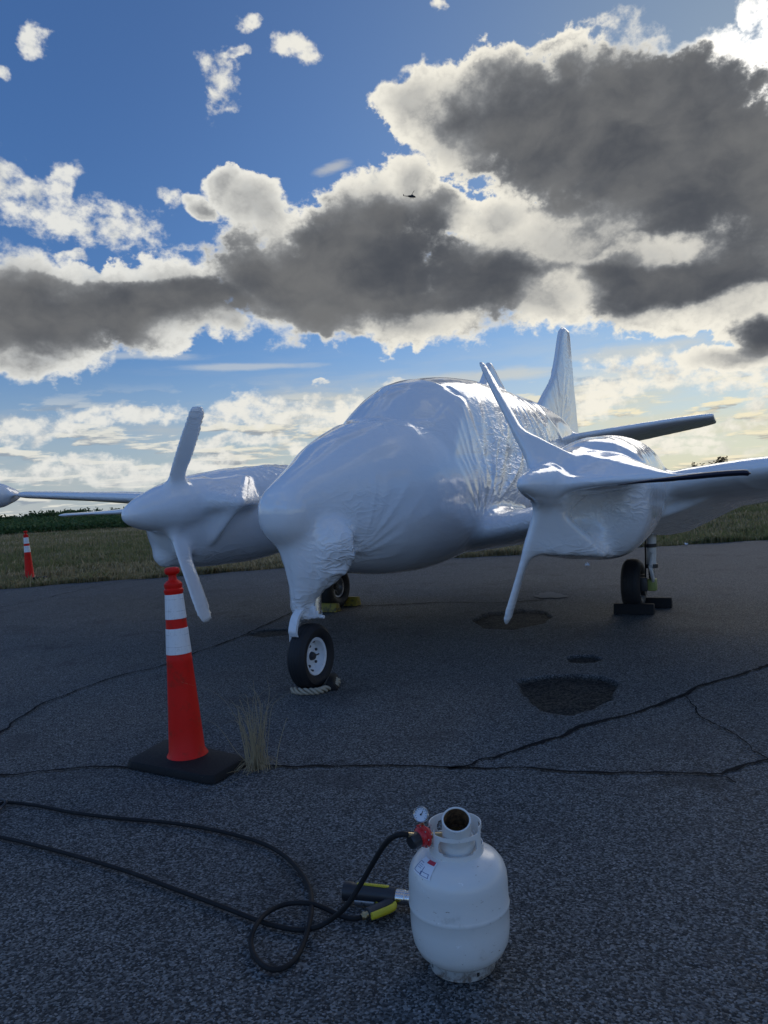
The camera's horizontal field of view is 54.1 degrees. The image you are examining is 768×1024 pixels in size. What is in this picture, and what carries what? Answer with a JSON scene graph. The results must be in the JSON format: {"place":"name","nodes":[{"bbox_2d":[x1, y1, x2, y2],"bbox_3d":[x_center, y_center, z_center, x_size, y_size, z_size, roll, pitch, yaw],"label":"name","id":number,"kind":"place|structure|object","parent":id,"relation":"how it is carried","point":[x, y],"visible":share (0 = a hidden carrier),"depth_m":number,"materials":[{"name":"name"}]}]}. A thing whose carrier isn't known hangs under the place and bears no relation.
{"place":"outdoors","nodes":[
{"label":"outdoors","id":0,"kind":"place"},
{"bbox_2d":[0,540,767,1023],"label":"asphalt apron","id":1,"kind":"object","parent":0,"point":[638,898],"visible":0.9,"depth_m":3.78,"materials":[{"name":"grey asphalt"}]},
{"bbox_2d":[0,798,6,810],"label":"cable","id":2,"kind":"object","parent":1,"relation":"on","point":[4,801],"visible":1,"depth_m":3.88,"materials":[{"name":"black plastic"}]},
{"bbox_2d":[0,613,289,732],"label":"pavement crack","id":3,"kind":"object","parent":1,"relation":"on","point":[35,707],"visible":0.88,"depth_m":6.56,"materials":[{"name":"black asphalt"}]},
{"bbox_2d":[127,567,245,783],"bbox_3d":[-1.177,0.897,4.385,0.771,1.148,0.411,-2,1,31],"label":"traffic cone","id":4,"kind":"object","parent":1,"relation":"on","point":[182,751],"visible":1,"depth_m":4.36,"materials":[{"name":"orange plastic"},{"name":"white reflective sheeting"},{"name":"black rubber"}]},
{"bbox_2d":[0,801,408,972],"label":"gas hose","id":5,"kind":"object","parent":1,"relation":"on","point":[312,904],"visible":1,"depth_m":2.75,"materials":[{"name":"black rubber"}]},
{"bbox_2d":[183,680,290,792],"bbox_3d":[-0.812,1.202,4.199,0.619,0.514,0.396,-4,1,-25],"label":"dry weed tuft","id":6,"kind":"object","parent":1,"relation":"on","point":[254,757],"visible":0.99,"depth_m":4.24,"materials":[{"name":"plant"}]},
{"bbox_2d":[290,677,340,694],"bbox_3d":[-0.499,1.379,5.938,0.446,0.062,0.235,-4,2,-41],"label":"chock rope","id":7,"kind":"object","parent":1,"relation":"on","point":[310,691],"visible":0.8,"depth_m":5.82,"materials":[{"name":"beige fabric"}]},
{"bbox_2d":[322,603,340,611],"bbox_3d":[-0.780,1.276,10.077,0.400,0.110,0.154,-3,1,28],"label":"wheel chock","id":8,"kind":"object","parent":1,"relation":"on","point":[331,607],"visible":0.56,"depth_m":9.98,"materials":[{"name":"yellow paint"}]},
{"bbox_2d":[326,673,340,689],"bbox_3d":[-0.412,1.360,6.032,0.104,0.070,0.300,-3,1,2],"label":"wheel chock","id":9,"kind":"object","parent":1,"relation":"on","point":[331,682],"visible":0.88,"depth_m":5.92,"materials":[{"name":"black rubber"}]},
{"bbox_2d":[343,596,360,605],"bbox_3d":[-0.523,1.247,10.530,0.380,0.120,0.155,-3,1,28],"label":"wheel chock","id":10,"kind":"object","parent":1,"relation":"on","point":[353,601],"visible":0.51,"depth_m":10.44,"materials":[{"name":"yellow paint"}]},
{"bbox_2d":[341,881,408,919],"bbox_3d":[-0.021,1.408,2.710,0.296,0.076,0.153,-3,1,18],"label":"heat torch","id":11,"kind":"object","parent":1,"relation":"on","point":[379,900],"visible":0.88,"depth_m":2.73,"materials":[{"name":"black plastic"}]},
{"bbox_2d":[0,327,767,688],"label":"shrink wrapped airplane","id":12,"kind":"object","parent":1,"relation":"on","point":[408,475],"visible":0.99,"depth_m":6.87,"materials":[{"name":"plastic"}]},
{"bbox_2d":[0,759,767,775],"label":"pavement crack","id":13,"kind":"object","parent":1,"relation":"on","point":[737,767],"visible":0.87,"depth_m":4.04,"materials":[{"name":"black asphalt"}]},
{"bbox_2d":[365,599,543,605],"bbox_3d":[0.816,1.235,10.172,2.655,0.001,0.225,-3,1,12],"label":"pavement crack","id":14,"kind":"object","parent":1,"relation":"on","point":[436,602],"visible":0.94,"depth_m":10.29,"materials":[{"name":"black asphalt"}]},
{"bbox_2d":[409,812,509,982],"bbox_3d":[0.237,1.206,2.384,0.319,0.448,0.319,-3,1,0],"label":"propane tank","id":15,"kind":"object","parent":1,"relation":"on","point":[460,916],"visible":0.88,"depth_m":2.27,"materials":[{"name":"metal"}]},
{"bbox_2d":[406,806,441,849],"bbox_3d":[0.137,0.987,2.353,0.139,0.133,0.078,-3,1,0],"label":"gas regulator","id":16,"kind":"object","parent":15,"relation":"attached to","point":[420,836],"visible":0.99,"depth_m":2.34,"materials":[{"name":"red paint"}]},
{"bbox_2d":[439,807,474,856],"bbox_3d":[0.227,0.994,2.345,0.116,0.115,0.116,-3,33,2],"label":"burner nozzle","id":17,"kind":"object","parent":15,"relation":"on","point":[460,817],"visible":0.91,"depth_m":2.33,"materials":[{"name":"paint"}]},
{"bbox_2d":[534,592,567,597],"bbox_3d":[2.274,1.148,10.383,0.419,0.003,0.627,-4,1,-15],"label":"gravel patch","id":18,"kind":"object","parent":1,"relation":"on","point":[550,595],"visible":1,"depth_m":10.33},
{"bbox_2d":[447,664,767,768],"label":"pavement crack","id":19,"kind":"object","parent":1,"relation":"on","point":[569,731],"visible":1,"depth_m":4.73,"materials":[{"name":"black asphalt"}]},
{"bbox_2d":[613,603,654,614],"bbox_3d":[2.861,1.102,8.592,0.440,0.115,0.154,-3,1,28],"label":"wheel chock","id":20,"kind":"object","parent":1,"relation":"on","point":[638,608],"visible":1,"depth_m":8.53,"materials":[{"name":"black rubber"}]},
{"bbox_2d":[645,597,672,607],"bbox_3d":[3.224,1.074,8.966,0.400,0.115,0.154,-3,1,28],"label":"wheel chock","id":21,"kind":"object","parent":1,"relation":"on","point":[662,602],"visible":0.53,"depth_m":8.88,"materials":[{"name":"black rubber"}]},
{"bbox_2d":[684,695,767,758],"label":"pavement crack","id":22,"kind":"object","parent":1,"relation":"on","point":[722,727],"visible":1,"depth_m":4.50,"materials":[{"name":"black asphalt"}]},
{"bbox_2d":[0,503,767,588],"bbox_3d":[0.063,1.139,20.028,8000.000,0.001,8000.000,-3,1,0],"label":"grass field","id":23,"kind":"structure","parent":0,"point":[220,565],"depth_m":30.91,"materials":[{"name":"green plant"}]},
{"bbox_2d":[17,531,47,579],"bbox_3d":[-8.407,1.017,17.802,0.771,1.148,0.411,-3,1,-4],"label":"traffic cone","id":24,"kind":"object","parent":23,"relation":"on","point":[28,563],"visible":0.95,"depth_m":17.76,"materials":[{"name":"orange plastic"}]},
{"bbox_2d":[0,506,123,519],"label":"distant woods","id":25,"kind":"object","parent":23,"relation":"on","point":[53,513],"visible":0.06,"depth_m":393.81,"materials":[{"name":"green plant"}]},
{"bbox_2d":[0,514,128,534],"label":"green brush","id":26,"kind":"object","parent":23,"relation":"on","point":[33,523],"visible":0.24,"depth_m":66.30,"materials":[{"name":"green plant"}]},
{"bbox_2d":[704,456,727,463],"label":"broadleaf tree","id":27,"kind":"object","parent":23,"relation":"on","point":[722,459],"visible":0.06,"depth_m":95.07,"materials":[{"name":"green plant"}]},
{"bbox_2d":[0,0,767,516],"label":"sky","id":28,"kind":"structure","parent":0,"point":[203,204],"materials":[{"name":"blue"}]}
]}

